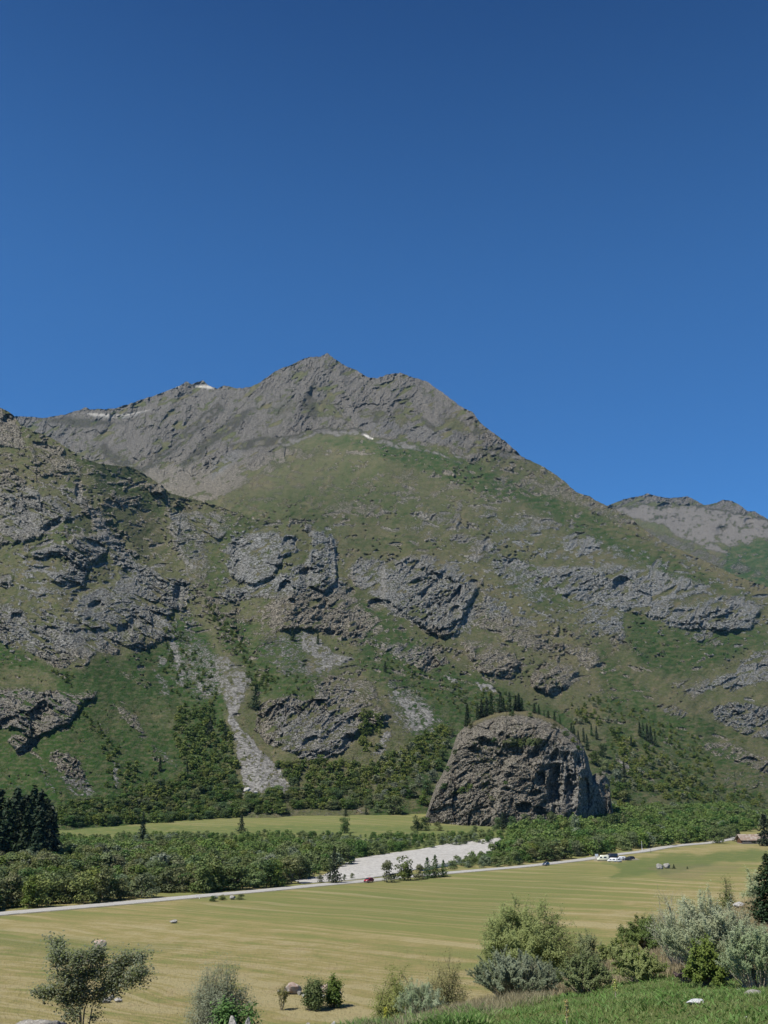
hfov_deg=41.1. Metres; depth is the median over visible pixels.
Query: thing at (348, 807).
slope bush
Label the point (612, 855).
black van
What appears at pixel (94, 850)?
broadleaf tree
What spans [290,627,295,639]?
conifer tree
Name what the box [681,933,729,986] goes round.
dark undergrowth
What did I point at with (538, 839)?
broadleaf tree
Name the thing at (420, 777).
broadleaf tree
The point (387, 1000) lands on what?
shrub
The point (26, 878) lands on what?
broadleaf tree
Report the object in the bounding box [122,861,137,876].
broadleaf tree
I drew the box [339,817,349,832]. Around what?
broadleaf tree
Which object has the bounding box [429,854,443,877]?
young tree
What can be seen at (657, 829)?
broadleaf tree
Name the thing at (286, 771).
slope bush
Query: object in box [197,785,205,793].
slope bush
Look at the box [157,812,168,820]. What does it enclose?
slope bush
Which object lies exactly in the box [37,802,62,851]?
spruce tree
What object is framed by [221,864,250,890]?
broadleaf tree
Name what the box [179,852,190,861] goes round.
broadleaf tree
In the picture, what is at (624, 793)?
broadleaf tree
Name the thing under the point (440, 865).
river
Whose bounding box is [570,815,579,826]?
bush
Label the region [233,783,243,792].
slope bush
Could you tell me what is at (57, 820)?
spruce tree
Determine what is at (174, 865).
broadleaf tree
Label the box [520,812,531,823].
bush
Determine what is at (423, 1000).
silvery shrub
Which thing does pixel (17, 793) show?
spruce tree
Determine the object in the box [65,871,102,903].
broadleaf tree
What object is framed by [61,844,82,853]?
broadleaf tree
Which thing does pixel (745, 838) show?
long building
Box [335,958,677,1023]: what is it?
dry grass
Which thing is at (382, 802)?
slope bush
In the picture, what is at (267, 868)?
broadleaf tree
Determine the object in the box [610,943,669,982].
scrub
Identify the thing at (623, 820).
bush
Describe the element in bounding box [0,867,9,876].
broadleaf tree
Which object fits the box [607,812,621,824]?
bush
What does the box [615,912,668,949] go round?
dark shrub
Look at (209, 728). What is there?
conifer tree
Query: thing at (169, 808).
slope bush
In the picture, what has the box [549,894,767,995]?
knoll grass
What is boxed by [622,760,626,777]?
conifer tree
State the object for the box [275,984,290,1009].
weed
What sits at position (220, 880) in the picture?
broadleaf tree
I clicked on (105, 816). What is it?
slope bush
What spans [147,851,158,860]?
broadleaf tree
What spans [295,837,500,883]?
gravel bank
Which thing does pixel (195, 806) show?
slope bush
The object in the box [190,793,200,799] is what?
slope bush
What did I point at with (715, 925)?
grey willow
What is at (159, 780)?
slope bush
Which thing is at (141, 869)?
broadleaf tree
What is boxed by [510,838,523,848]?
broadleaf tree
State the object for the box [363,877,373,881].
red car
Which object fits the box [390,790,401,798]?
slope bush
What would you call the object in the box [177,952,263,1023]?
grey shrub
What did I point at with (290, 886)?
road marking
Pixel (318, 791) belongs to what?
slope bush
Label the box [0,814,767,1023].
ground
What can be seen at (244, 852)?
broadleaf tree
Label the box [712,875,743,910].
knoll bush
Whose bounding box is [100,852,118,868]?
broadleaf tree
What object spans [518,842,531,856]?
broadleaf tree
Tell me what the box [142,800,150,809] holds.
slope bush
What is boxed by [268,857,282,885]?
broadleaf tree
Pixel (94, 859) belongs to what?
broadleaf tree
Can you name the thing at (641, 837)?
broadleaf tree
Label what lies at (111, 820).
slope bush
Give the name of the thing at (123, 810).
slope bush
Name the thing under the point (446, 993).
bronze shrub
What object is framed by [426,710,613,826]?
rock knob
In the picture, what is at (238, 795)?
slope bush
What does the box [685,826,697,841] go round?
broadleaf tree
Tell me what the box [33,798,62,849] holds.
spruce tree
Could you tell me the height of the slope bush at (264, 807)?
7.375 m
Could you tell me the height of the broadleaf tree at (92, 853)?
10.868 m
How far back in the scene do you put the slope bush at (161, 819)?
755.13 m
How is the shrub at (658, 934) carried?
on the ground at (600, 900)
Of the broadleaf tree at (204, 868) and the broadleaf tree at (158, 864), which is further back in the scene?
the broadleaf tree at (158, 864)
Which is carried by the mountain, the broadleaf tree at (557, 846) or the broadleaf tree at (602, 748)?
the broadleaf tree at (602, 748)
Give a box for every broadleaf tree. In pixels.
[0,855,10,865]
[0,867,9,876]
[0,872,23,907]
[0,876,16,907]
[0,878,10,908]
[1,867,20,876]
[3,880,25,906]
[4,851,19,865]
[9,862,19,869]
[13,852,29,863]
[15,860,32,868]
[15,876,28,892]
[16,852,32,861]
[16,864,27,869]
[17,867,43,877]
[18,875,41,907]
[22,874,56,907]
[27,870,60,883]
[28,853,44,865]
[32,859,53,870]
[33,852,62,865]
[37,866,61,873]
[40,875,67,903]
[46,857,63,868]
[53,878,76,903]
[55,869,73,877]
[56,873,79,901]
[59,858,83,871]
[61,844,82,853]
[63,865,79,874]
[65,853,84,861]
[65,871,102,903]
[67,852,83,868]
[71,859,86,872]
[75,838,87,844]
[75,867,99,899]
[82,851,99,871]
[83,845,92,853]
[83,860,97,870]
[84,855,102,869]
[89,847,102,855]
[92,866,116,901]
[93,842,110,851]
[99,873,120,899]
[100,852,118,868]
[110,854,126,870]
[110,877,133,899]
[115,873,130,891]
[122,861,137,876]
[126,864,149,886]
[127,874,143,895]
[128,859,145,873]
[128,881,140,896]
[134,872,160,897]
[138,842,153,849]
[140,853,151,861]
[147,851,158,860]
[147,857,164,867]
[147,861,167,871]
[149,866,171,886]
[150,852,170,865]
[152,869,179,892]
[154,873,171,891]
[155,840,169,847]
[162,866,174,878]
[166,849,186,864]
[166,863,183,877]
[167,852,182,863]
[168,840,182,848]
[170,858,189,870]
[170,866,187,889]
[172,870,189,892]
[178,847,196,859]
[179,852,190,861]
[183,855,206,864]
[186,863,197,888]
[188,839,196,845]
[188,843,202,854]
[188,859,218,892]
[188,869,205,889]
[192,864,213,892]
[193,847,206,854]
[194,840,207,850]
[201,854,212,862]
[203,838,220,848]
[206,846,221,856]
[206,856,227,891]
[210,860,230,890]
[220,848,237,857]
[221,839,238,849]
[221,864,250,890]
[223,860,243,888]
[225,852,240,861]
[227,856,247,864]
[237,862,250,884]
[239,849,254,856]
[240,857,252,873]
[246,861,266,888]
[249,856,265,869]
[251,854,264,861]
[253,840,266,851]
[256,859,279,887]
[262,854,277,860]
[266,859,286,886]
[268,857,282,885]
[270,847,286,854]
[271,849,289,856]
[274,840,292,848]
[279,856,301,883]
[287,846,299,855]
[288,868,298,879]
[292,856,309,878]
[297,857,318,877]
[298,844,319,852]
[301,841,312,846]
[322,844,339,862]
[336,843,354,863]
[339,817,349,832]
[373,804,380,812]
[381,860,395,881]
[383,795,406,814]
[394,855,413,879]
[407,783,417,797]
[413,774,424,786]
[414,864,424,878]
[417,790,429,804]
[420,759,429,770]
[421,780,433,793]
[427,769,438,781]
[434,759,444,769]
[438,749,447,759]
[448,727,454,735]
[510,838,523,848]
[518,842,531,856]
[525,848,539,862]
[527,842,540,859]
[530,837,543,858]
[534,841,556,860]
[538,844,560,860]
[546,841,562,858]
[550,838,566,858]
[559,838,572,858]
[571,840,584,856]
[574,835,588,850]
[588,750,601,764]
[588,836,602,854]
[597,757,609,770]
[598,743,606,756]
[606,768,623,780]
[612,781,626,797]
[617,789,635,804]
[627,832,639,848]
[636,829,648,847]
[649,825,664,842]
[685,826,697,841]
[706,824,724,842]
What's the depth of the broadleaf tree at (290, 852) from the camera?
428.58 m
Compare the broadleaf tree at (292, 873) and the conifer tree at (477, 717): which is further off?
the conifer tree at (477, 717)
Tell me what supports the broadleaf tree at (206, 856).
on the ground at (600, 900)
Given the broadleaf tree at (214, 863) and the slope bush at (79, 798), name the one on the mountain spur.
the slope bush at (79, 798)
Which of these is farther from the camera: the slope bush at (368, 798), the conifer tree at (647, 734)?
the conifer tree at (647, 734)
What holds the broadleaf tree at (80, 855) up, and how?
on the ground at (600, 900)
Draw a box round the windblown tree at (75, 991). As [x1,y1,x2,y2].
[26,930,161,1023]
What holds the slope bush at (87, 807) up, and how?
on the mountain spur
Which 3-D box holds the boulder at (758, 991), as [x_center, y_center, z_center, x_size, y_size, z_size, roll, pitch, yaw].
[7.792,10.142,21.582,0.380,0.153,0.155,0,-16,0]
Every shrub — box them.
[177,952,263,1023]
[209,895,216,900]
[212,969,254,1018]
[218,894,226,899]
[316,874,323,882]
[359,961,419,1018]
[391,977,448,1015]
[418,935,473,1010]
[569,927,608,964]
[595,936,640,960]
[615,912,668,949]
[642,884,688,966]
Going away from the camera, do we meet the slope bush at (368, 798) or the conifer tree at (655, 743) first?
the slope bush at (368, 798)
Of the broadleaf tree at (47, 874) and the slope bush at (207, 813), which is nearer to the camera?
the broadleaf tree at (47, 874)
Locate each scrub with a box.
[0,596,765,825]
[555,950,614,994]
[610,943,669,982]
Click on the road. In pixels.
(178, 897)
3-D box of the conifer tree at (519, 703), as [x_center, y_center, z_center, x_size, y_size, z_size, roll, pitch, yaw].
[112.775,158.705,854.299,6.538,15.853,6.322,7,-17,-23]
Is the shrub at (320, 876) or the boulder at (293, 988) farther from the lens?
the shrub at (320, 876)
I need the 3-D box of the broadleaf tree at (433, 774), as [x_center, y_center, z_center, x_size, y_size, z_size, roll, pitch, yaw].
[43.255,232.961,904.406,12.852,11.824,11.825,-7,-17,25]
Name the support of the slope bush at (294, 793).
on the mountain spur
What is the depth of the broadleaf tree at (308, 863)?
376.65 m
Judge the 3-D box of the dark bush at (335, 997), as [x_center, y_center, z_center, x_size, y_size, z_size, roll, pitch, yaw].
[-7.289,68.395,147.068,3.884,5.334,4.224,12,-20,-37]
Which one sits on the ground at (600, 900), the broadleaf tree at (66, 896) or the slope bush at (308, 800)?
the broadleaf tree at (66, 896)
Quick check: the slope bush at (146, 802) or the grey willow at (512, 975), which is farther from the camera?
the slope bush at (146, 802)
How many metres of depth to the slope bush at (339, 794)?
832.69 m
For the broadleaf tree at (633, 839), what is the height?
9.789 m
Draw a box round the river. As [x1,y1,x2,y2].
[419,861,463,871]
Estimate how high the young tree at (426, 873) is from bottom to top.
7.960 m
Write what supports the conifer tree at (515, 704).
on the rock knob
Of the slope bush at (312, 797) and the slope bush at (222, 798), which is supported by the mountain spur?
the slope bush at (222, 798)
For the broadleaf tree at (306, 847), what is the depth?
449.27 m
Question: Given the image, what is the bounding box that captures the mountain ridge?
[608,493,767,586]
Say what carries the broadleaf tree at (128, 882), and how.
on the ground at (600, 900)
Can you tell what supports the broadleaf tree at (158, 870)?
on the ground at (600, 900)
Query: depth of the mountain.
1751.08 m
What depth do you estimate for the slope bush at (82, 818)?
719.60 m
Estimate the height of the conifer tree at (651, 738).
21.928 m
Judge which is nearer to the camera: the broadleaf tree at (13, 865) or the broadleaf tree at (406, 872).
the broadleaf tree at (13, 865)
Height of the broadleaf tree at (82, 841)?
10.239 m
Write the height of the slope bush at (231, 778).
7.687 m
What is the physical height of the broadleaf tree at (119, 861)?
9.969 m
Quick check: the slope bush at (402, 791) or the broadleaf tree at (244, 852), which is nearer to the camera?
the broadleaf tree at (244, 852)
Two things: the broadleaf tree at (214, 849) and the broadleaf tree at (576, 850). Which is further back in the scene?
the broadleaf tree at (576, 850)
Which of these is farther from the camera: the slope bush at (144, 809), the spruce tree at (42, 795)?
the slope bush at (144, 809)
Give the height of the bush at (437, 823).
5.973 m
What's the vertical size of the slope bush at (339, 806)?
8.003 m
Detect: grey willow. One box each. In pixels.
[465,945,566,997]
[653,880,760,979]
[713,920,767,988]
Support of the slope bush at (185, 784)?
on the mountain spur
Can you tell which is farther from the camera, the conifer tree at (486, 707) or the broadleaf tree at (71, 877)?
the conifer tree at (486, 707)
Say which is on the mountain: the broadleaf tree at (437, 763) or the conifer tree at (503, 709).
the broadleaf tree at (437, 763)
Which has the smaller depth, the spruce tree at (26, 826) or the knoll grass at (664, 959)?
the knoll grass at (664, 959)
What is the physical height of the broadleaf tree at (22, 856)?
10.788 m
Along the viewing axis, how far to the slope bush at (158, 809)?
772.79 m
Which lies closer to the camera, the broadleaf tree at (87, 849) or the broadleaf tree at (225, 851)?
the broadleaf tree at (225, 851)
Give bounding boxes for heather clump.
[673,966,691,982]
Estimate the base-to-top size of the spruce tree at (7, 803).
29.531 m
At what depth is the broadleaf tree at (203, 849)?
420.00 m
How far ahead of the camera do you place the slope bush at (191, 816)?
771.14 m
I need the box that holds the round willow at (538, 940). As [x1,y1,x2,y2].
[471,891,585,990]
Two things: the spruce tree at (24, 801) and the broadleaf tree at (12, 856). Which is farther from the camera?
the spruce tree at (24, 801)
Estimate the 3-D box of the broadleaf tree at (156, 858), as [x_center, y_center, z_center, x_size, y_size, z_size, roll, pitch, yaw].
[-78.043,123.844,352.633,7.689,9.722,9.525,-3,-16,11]
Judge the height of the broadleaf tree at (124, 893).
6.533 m
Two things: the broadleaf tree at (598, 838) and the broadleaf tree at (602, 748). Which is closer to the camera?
the broadleaf tree at (598, 838)
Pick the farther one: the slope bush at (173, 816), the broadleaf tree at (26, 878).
the slope bush at (173, 816)
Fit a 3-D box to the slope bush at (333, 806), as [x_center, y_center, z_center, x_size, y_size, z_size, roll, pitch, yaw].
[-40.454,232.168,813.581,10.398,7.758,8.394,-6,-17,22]
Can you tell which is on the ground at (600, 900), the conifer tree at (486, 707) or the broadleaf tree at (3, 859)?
the broadleaf tree at (3, 859)
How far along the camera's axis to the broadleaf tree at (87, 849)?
448.40 m
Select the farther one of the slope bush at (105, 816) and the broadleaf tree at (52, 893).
the slope bush at (105, 816)
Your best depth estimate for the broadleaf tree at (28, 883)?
276.95 m
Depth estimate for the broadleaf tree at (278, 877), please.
341.98 m
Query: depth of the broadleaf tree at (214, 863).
326.59 m
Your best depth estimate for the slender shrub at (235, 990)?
38.41 m
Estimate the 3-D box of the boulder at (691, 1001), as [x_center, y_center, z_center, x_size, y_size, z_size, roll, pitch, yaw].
[6.247,9.863,20.616,0.376,0.123,0.178,0,-16,0]
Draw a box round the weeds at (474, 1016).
[322,1002,502,1023]
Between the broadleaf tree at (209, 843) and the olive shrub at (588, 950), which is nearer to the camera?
the olive shrub at (588, 950)
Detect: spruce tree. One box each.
[0,789,5,829]
[0,797,14,842]
[0,808,22,853]
[0,822,8,853]
[6,794,33,849]
[9,786,21,830]
[13,803,36,852]
[24,789,53,851]
[27,807,52,853]
[30,785,38,817]
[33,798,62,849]
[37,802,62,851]
[49,811,63,850]
[323,845,344,882]
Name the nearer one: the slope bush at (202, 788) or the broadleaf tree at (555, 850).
the broadleaf tree at (555, 850)
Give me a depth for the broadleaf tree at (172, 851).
406.35 m
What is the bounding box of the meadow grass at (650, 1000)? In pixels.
[434,972,767,1023]
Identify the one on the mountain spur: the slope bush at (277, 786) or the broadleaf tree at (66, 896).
the slope bush at (277, 786)
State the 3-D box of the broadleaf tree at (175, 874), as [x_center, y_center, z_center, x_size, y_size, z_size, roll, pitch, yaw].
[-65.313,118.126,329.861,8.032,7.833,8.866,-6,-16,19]
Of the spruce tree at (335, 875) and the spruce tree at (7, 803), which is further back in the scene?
the spruce tree at (7, 803)
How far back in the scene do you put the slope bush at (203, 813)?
784.69 m
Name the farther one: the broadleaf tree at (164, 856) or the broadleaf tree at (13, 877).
the broadleaf tree at (164, 856)
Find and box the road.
[0,838,728,914]
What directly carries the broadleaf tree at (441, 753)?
on the mountain
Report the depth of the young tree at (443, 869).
389.12 m
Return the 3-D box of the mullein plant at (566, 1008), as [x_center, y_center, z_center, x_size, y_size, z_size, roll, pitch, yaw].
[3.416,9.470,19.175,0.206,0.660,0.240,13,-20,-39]
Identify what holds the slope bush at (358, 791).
on the mountain
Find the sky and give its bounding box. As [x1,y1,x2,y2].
[0,0,767,518]
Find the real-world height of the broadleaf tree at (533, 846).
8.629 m
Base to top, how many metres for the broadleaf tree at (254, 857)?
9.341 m
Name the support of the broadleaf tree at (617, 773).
on the mountain
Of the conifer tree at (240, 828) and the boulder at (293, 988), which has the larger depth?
the conifer tree at (240, 828)
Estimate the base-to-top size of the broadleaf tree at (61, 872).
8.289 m
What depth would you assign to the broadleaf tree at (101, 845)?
462.45 m
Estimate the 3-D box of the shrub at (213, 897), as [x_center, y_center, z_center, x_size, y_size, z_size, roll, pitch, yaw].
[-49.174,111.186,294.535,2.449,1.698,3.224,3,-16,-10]
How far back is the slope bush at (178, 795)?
803.75 m
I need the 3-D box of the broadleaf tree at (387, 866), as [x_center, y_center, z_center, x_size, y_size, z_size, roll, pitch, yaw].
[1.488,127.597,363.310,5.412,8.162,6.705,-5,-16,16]
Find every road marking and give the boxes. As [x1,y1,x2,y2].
[1,841,721,914]
[6,838,727,911]
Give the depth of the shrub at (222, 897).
297.72 m
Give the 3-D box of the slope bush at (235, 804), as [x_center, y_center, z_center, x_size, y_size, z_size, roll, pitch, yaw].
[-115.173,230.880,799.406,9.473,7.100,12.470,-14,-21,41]
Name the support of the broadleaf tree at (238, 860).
on the ground at (600, 900)
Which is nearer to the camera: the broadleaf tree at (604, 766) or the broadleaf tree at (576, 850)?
the broadleaf tree at (576, 850)
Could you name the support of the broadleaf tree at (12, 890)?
on the ground at (600, 900)
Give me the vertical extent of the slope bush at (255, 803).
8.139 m
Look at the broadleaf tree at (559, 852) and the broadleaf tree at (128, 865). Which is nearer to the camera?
the broadleaf tree at (128, 865)
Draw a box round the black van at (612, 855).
[608,853,617,857]
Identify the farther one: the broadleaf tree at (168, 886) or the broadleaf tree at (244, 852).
the broadleaf tree at (244, 852)
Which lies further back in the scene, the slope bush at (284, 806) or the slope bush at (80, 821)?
the slope bush at (284, 806)
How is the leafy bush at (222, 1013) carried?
on the ground at (600, 900)
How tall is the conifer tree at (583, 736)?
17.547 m
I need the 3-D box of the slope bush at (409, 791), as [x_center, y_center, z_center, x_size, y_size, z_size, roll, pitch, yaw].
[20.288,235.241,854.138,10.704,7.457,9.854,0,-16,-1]
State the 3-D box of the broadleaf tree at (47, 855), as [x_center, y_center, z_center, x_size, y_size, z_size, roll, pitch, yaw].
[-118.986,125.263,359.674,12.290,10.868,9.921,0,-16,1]
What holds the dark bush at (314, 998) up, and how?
on the ground at (600, 900)
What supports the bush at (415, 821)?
on the ground at (600, 900)
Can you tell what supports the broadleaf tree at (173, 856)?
on the ground at (600, 900)
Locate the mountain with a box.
[14,353,767,815]
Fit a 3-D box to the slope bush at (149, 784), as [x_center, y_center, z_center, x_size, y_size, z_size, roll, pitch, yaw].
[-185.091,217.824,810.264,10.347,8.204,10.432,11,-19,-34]
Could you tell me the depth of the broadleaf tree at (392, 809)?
807.80 m
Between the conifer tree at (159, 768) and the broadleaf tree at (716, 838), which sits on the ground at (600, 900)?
the broadleaf tree at (716, 838)
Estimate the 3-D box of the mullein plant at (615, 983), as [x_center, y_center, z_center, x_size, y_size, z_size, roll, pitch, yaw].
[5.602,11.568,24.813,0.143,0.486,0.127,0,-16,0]
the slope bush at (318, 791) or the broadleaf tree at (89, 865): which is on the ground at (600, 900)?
the broadleaf tree at (89, 865)
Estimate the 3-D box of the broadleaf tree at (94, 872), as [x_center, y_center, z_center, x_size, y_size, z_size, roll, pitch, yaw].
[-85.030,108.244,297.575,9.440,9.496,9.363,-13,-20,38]
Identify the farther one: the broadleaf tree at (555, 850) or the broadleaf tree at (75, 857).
the broadleaf tree at (555, 850)
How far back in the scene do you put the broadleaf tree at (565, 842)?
499.37 m
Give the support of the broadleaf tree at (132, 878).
on the ground at (600, 900)
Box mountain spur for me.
[0,408,299,829]
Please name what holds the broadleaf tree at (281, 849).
on the ground at (600, 900)
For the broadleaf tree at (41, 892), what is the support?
on the ground at (600, 900)
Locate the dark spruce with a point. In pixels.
(760, 904)
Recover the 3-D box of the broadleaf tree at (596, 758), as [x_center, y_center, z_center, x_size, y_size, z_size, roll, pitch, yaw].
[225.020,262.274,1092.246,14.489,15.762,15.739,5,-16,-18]
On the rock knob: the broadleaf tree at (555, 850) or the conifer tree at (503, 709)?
the conifer tree at (503, 709)
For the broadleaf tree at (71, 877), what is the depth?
293.63 m
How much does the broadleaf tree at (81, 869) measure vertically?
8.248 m
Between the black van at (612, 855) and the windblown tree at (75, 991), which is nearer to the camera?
the windblown tree at (75, 991)
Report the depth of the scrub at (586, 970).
33.83 m
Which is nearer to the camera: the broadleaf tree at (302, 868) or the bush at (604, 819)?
the broadleaf tree at (302, 868)
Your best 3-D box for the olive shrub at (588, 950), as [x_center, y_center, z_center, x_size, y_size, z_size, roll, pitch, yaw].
[12.141,26.217,61.167,2.520,2.632,2.704,11,-19,-34]
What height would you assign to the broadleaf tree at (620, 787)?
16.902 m
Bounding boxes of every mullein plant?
[383,1007,387,1019]
[563,999,569,1023]
[613,979,617,996]
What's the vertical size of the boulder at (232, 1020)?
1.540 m
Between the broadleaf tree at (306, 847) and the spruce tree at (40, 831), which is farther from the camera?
the broadleaf tree at (306, 847)
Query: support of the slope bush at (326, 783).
on the mountain
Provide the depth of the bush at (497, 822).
684.49 m
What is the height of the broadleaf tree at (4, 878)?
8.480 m
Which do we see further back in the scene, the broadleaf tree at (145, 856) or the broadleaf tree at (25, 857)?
the broadleaf tree at (145, 856)
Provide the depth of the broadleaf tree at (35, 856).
364.86 m
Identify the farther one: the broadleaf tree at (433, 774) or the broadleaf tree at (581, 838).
the broadleaf tree at (433, 774)
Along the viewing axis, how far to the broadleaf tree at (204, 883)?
318.52 m
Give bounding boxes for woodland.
[0,800,767,900]
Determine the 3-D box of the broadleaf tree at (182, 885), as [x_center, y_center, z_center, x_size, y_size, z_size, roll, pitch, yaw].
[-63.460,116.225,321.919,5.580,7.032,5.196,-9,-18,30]
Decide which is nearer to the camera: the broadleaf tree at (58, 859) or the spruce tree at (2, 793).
the broadleaf tree at (58, 859)
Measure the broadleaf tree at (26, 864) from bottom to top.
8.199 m
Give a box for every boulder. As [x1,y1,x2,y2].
[16,1019,66,1023]
[94,940,106,946]
[229,1016,236,1023]
[284,982,301,993]
[656,864,662,868]
[663,863,669,867]
[686,998,703,1004]
[733,902,743,907]
[746,989,760,992]
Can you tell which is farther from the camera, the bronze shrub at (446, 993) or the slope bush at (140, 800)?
the slope bush at (140, 800)
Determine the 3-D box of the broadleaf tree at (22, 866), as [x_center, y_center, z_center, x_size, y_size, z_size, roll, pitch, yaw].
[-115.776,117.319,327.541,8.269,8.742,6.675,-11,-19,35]
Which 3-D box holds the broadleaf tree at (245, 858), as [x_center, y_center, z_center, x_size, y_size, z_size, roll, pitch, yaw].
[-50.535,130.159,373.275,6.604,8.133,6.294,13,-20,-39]
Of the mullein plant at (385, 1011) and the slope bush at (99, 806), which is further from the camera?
the slope bush at (99, 806)
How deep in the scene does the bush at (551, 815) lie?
685.45 m
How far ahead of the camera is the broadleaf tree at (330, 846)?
453.84 m
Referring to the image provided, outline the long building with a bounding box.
[734,834,765,843]
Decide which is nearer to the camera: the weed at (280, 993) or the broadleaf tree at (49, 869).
the weed at (280, 993)
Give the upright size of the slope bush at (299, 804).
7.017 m
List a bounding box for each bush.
[58,813,69,821]
[63,815,79,826]
[68,809,81,815]
[74,815,85,827]
[74,817,84,825]
[75,796,83,804]
[81,805,91,814]
[92,814,103,823]
[94,802,103,810]
[99,813,107,823]
[106,794,117,799]
[106,816,116,825]
[119,808,129,818]
[136,798,144,807]
[141,805,149,812]
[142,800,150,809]
[145,782,153,789]
[151,806,159,813]
[153,778,162,785]
[156,814,167,822]
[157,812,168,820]
[163,807,174,813]
[163,815,173,822]
[168,813,179,819]
[171,782,182,790]
[172,793,181,800]
[175,790,187,799]
[180,780,192,789]
[187,813,194,820]
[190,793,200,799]
[192,804,200,812]
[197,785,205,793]
[199,809,211,818]
[203,768,211,777]
[203,810,214,818]
[206,991,263,1023]
[207,791,215,799]
[212,810,220,817]
[215,794,226,801]
[219,810,233,818]
[226,792,235,800]
[228,777,238,784]
[230,803,241,811]
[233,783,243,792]
[235,792,243,798]
[238,805,248,813]
[246,799,259,808]
[254,805,263,812]
[258,804,271,813]
[264,787,276,796]
[264,796,275,804]
[273,760,281,768]
[273,804,283,813]
[274,785,283,790]
[279,803,289,812]
[281,768,292,775]
[282,760,292,768]
[283,792,293,800]
[289,777,298,784]
[289,799,298,808]
[290,791,298,798]
[293,800,304,807]
[299,975,332,1011]
[301,798,311,806]
[308,794,317,800]
[314,789,322,796]
[320,780,329,787]
[323,790,333,796]
[323,968,345,1008]
[324,800,336,807]
[327,787,338,794]
[327,799,338,808]
[327,800,340,809]
[333,790,344,799]
[338,798,346,806]
[341,786,350,794]
[343,800,354,808]
[351,801,357,808]
[354,789,362,795]
[363,800,371,808]
[364,796,373,803]
[373,793,380,800]
[376,800,386,808]
[390,782,398,789]
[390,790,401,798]
[400,789,409,796]
[403,790,413,797]
[410,815,422,829]
[418,816,431,829]
[433,821,442,830]
[491,817,500,830]
[505,816,517,829]
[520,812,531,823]
[546,811,556,822]
[557,817,567,830]
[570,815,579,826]
[580,820,587,829]
[598,816,611,826]
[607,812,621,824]
[613,815,622,826]
[620,812,626,824]
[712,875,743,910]
[734,864,762,899]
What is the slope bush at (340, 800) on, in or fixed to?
on the mountain
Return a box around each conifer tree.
[139,811,146,839]
[157,757,161,770]
[160,779,164,796]
[206,716,213,734]
[221,724,227,739]
[236,815,247,832]
[247,684,262,708]
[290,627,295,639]
[463,704,470,726]
[475,703,480,719]
[478,699,486,717]
[484,696,489,715]
[486,693,494,714]
[496,693,505,712]
[498,812,507,828]
[501,698,505,711]
[507,691,513,711]
[512,695,520,710]
[517,693,521,710]
[582,728,584,742]
[584,734,589,750]
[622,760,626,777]
[638,722,641,735]
[641,723,645,738]
[645,723,649,740]
[648,726,653,743]
[653,731,657,745]
[753,813,767,845]
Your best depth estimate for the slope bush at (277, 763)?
883.39 m
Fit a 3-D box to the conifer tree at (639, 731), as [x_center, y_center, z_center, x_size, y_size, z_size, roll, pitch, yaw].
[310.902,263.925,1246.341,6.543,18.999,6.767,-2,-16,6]
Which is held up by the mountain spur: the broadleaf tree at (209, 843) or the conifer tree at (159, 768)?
the conifer tree at (159, 768)
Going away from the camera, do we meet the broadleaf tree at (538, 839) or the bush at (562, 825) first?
the broadleaf tree at (538, 839)
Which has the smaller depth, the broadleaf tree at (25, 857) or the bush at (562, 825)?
the broadleaf tree at (25, 857)
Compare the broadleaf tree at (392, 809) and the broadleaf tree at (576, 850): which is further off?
the broadleaf tree at (392, 809)
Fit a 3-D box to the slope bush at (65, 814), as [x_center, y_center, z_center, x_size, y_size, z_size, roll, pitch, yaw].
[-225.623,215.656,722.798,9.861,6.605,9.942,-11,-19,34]
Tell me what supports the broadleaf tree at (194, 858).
on the ground at (600, 900)
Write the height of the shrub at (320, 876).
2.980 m
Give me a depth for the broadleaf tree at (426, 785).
871.42 m
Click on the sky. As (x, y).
(550, 217)
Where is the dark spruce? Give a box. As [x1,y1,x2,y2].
[742,851,767,924]
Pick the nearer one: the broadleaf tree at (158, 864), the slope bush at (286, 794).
the broadleaf tree at (158, 864)
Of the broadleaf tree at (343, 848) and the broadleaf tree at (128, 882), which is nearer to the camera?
the broadleaf tree at (128, 882)
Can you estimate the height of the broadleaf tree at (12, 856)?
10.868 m
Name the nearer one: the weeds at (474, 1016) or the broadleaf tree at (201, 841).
the weeds at (474, 1016)
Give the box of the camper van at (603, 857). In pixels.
[597,855,608,860]
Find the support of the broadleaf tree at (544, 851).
on the ground at (600, 900)
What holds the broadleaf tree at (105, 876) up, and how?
on the ground at (600, 900)
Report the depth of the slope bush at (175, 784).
822.90 m
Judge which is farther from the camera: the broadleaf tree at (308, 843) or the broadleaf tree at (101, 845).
the broadleaf tree at (308, 843)
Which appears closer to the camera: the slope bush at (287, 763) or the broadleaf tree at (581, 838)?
the broadleaf tree at (581, 838)
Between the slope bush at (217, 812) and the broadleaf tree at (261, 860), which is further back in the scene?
the slope bush at (217, 812)
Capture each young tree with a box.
[422,857,435,877]
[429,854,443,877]
[440,859,448,876]

